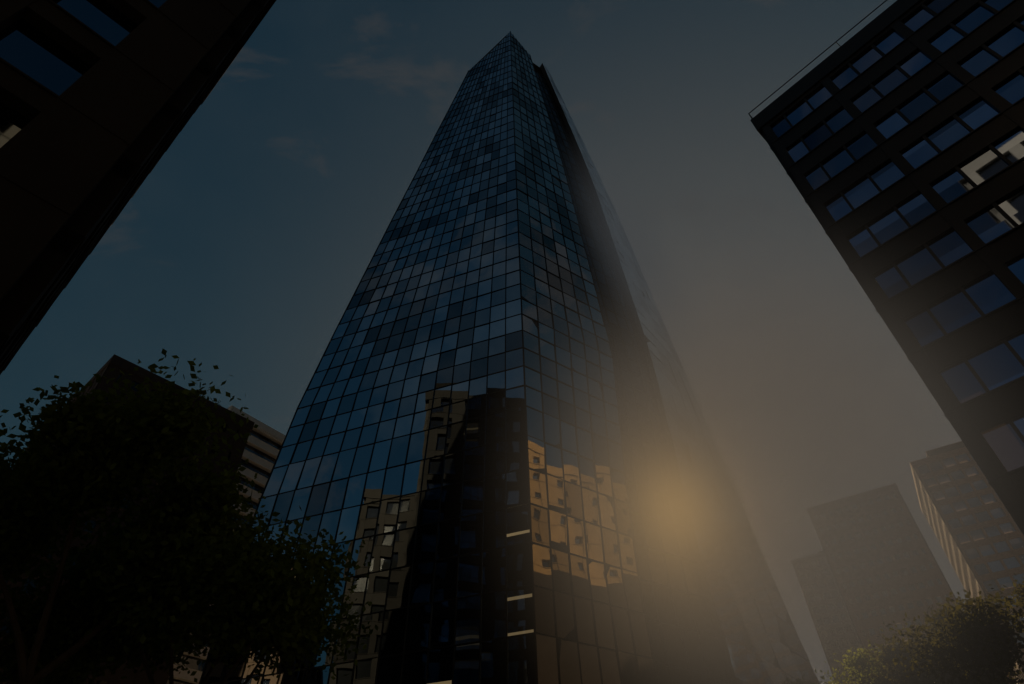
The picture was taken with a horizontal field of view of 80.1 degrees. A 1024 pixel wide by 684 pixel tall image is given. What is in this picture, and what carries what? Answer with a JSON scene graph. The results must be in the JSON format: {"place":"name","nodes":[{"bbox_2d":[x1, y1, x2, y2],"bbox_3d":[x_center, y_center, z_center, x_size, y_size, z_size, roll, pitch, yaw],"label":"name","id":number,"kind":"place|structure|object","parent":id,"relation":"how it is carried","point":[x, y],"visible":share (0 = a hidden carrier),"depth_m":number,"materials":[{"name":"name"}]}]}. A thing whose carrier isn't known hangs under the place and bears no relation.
{"place":"outdoors","nodes":[
{"label":"outdoors","id":0,"kind":"place"},
{"bbox_2d":[0,349,297,683],"bbox_3d":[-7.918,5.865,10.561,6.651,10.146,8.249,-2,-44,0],"label":"tree","id":1,"kind":"object","parent":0,"point":[114,453],"depth_m":10.81,"materials":[{"name":"green plant"}]},
{"bbox_2d":[0,0,968,683],"label":"sky","id":2,"kind":"structure","parent":0,"point":[243,251],"materials":[{"name":"blue"}]},
{"bbox_2d":[782,633,887,683],"bbox_3d":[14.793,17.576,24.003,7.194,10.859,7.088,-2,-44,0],"label":"tree","id":3,"kind":"object","parent":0,"point":[856,662],"depth_m":25.14,"materials":[{"name":"green plant"}]},
{"bbox_2d":[838,620,1018,683],"bbox_3d":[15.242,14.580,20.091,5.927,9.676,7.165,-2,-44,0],"label":"tree","id":4,"kind":"object","parent":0,"point":[896,678],"depth_m":20.85,"materials":[{"name":"green plant"}]},
{"bbox_2d":[862,574,1023,683],"bbox_3d":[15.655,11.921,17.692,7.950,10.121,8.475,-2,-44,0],"label":"tree","id":5,"kind":"object","parent":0,"point":[964,638],"depth_m":18.02,"materials":[{"name":"green plant"}]},
{"label":"ground","id":6,"kind":"structure","parent":0,"visible":0},
{"bbox_2d":[0,513,118,683],"bbox_3d":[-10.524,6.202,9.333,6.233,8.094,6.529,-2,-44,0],"label":"tree","id":7,"kind":"object","parent":6,"relation":"on","point":[73,671],"depth_m":11.55,"materials":[{"name":"green plant"}]},
{"bbox_2d":[0,354,254,683],"bbox_3d":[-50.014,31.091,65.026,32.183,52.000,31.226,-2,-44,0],"label":"dark building","id":8,"kind":"structure","parent":6,"relation":"on","point":[117,363],"depth_m":70.96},
{"bbox_2d":[0,0,275,374],"bbox_3d":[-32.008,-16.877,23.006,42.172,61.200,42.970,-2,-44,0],"label":"building","id":9,"kind":"structure","parent":6,"relation":"on","point":[81,156],"depth_m":17.37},
{"bbox_2d":[0,0,166,147],"bbox_3d":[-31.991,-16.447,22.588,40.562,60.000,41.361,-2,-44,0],"label":"windows","id":10,"kind":"structure","parent":9,"relation":"attached to","point":[35,53],"depth_m":17.45,"materials":[{"name":"blue glass"}]},
{"bbox_2d":[8,471,378,683],"bbox_3d":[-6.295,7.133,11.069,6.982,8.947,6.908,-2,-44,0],"label":"tree","id":11,"kind":"object","parent":6,"relation":"on","point":[289,630],"depth_m":11.14,"materials":[{"name":"green plant"}]},
{"bbox_2d":[173,406,284,683],"bbox_3d":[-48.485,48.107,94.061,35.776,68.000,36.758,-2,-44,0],"label":"building","id":12,"kind":"structure","parent":6,"relation":"on","point":[270,433],"depth_m":103.78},
{"bbox_2d":[167,430,280,683],"bbox_3d":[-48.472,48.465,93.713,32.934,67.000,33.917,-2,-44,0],"label":"windows","id":13,"kind":"structure","parent":12,"relation":"attached to","point":[257,488],"depth_m":102.97,"materials":[{"name":"black glass"}]},
{"bbox_2d":[294,35,803,683],"bbox_3d":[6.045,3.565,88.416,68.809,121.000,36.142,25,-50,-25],"label":"tower","id":14,"kind":"structure","parent":6,"relation":"on","point":[688,521],"depth_m":60.37,"materials":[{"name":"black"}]},
{"bbox_2d":[200,32,535,683],"bbox_3d":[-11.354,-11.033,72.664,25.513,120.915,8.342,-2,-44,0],"label":"skyscraper facade","id":15,"kind":"structure","parent":14,"relation":"attached to","point":[521,661],"depth_m":52.66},
{"bbox_2d":[199,36,536,683],"bbox_3d":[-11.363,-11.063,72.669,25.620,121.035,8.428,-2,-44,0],"label":"tower left face mullions","id":16,"kind":"object","parent":14,"relation":"attached to","point":[420,491],"visible":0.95,"depth_m":57.54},
{"bbox_2d":[511,33,657,683],"bbox_3d":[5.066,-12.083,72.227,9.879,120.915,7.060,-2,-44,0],"label":"skyscraper facade","id":17,"kind":"structure","parent":14,"relation":"attached to","point":[547,663],"depth_m":51.15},
{"bbox_2d":[510,31,659,683],"bbox_3d":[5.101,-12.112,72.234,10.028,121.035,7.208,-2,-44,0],"label":"tower mullions","id":18,"kind":"object","parent":14,"relation":"attached to","point":[600,525],"visible":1,"depth_m":54.86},
{"bbox_2d":[536,73,729,683],"bbox_3d":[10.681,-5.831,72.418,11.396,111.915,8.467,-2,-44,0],"label":"skyscraper facade","id":19,"kind":"structure","parent":14,"relation":"attached to","point":[674,645],"depth_m":54.52,"materials":[{"name":"grey glass"}]},
{"bbox_2d":[535,71,730,683],"bbox_3d":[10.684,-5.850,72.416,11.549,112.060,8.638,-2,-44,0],"label":"tower recess mullions","id":20,"kind":"object","parent":14,"relation":"attached to","point":[662,550],"visible":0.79,"depth_m":59.02,"materials":[{"name":"grey metal"}]},
{"bbox_2d":[543,65,807,683],"bbox_3d":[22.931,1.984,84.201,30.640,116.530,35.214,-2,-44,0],"label":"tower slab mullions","id":21,"kind":"object","parent":14,"relation":"attached to","point":[693,465],"visible":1,"depth_m":62.95,"materials":[{"name":"grey metal"}]},
{"bbox_2d":[543,64,819,683],"bbox_3d":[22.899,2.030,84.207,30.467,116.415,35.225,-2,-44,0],"label":"skyscraper facade","id":22,"kind":"structure","parent":14,"relation":"attached to","point":[731,559],"depth_m":62.54,"materials":[{"name":"grey glass"}]},
{"bbox_2d":[791,551,862,683],"bbox_3d":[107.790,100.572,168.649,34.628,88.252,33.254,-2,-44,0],"label":"building frame","id":23,"kind":"object","parent":6,"relation":"on","point":[845,635],"visible":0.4,"depth_m":181.75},
{"bbox_2d":[796,558,870,683],"bbox_3d":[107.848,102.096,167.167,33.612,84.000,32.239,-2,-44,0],"label":"building","id":24,"kind":"structure","parent":23,"relation":"attached to","point":[831,632],"depth_m":181.18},
{"bbox_2d":[806,483,958,678],"bbox_3d":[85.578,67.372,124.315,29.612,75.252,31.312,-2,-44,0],"label":"building","id":25,"kind":"structure","parent":6,"relation":"on","point":[943,589],"depth_m":129.65,"materials":[{"name":"grey concrete"}]},
{"bbox_2d":[814,493,948,652],"bbox_3d":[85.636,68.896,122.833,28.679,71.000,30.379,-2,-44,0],"label":"windows","id":26,"kind":"structure","parent":25,"relation":"attached to","point":[886,575],"depth_m":129.43,"materials":[{"name":"grey glass"}]},
{"bbox_2d":[748,0,1023,534],"bbox_3d":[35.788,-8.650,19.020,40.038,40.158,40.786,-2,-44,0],"label":"building","id":27,"kind":"structure","parent":6,"relation":"on","point":[971,420],"depth_m":28.08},
{"bbox_2d":[771,0,1023,471],"bbox_3d":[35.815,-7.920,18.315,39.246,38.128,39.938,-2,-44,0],"label":"windows","id":28,"kind":"structure","parent":27,"relation":"attached to","point":[996,365],"depth_m":27.88,"materials":[{"name":"blue glass"}]},
{"bbox_2d":[910,441,1023,683],"bbox_3d":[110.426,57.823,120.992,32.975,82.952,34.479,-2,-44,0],"label":"building","id":29,"kind":"structure","parent":6,"relation":"on","point":[962,564],"depth_m":131.74,"materials":[{"name":"concrete"}]},
{"bbox_2d":[917,452,1023,643],"bbox_3d":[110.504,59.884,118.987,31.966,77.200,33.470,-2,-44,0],"label":"windows","id":30,"kind":"structure","parent":29,"relation":"attached to","point":[1000,547],"depth_m":128.39,"materials":[{"name":"grey glass"}]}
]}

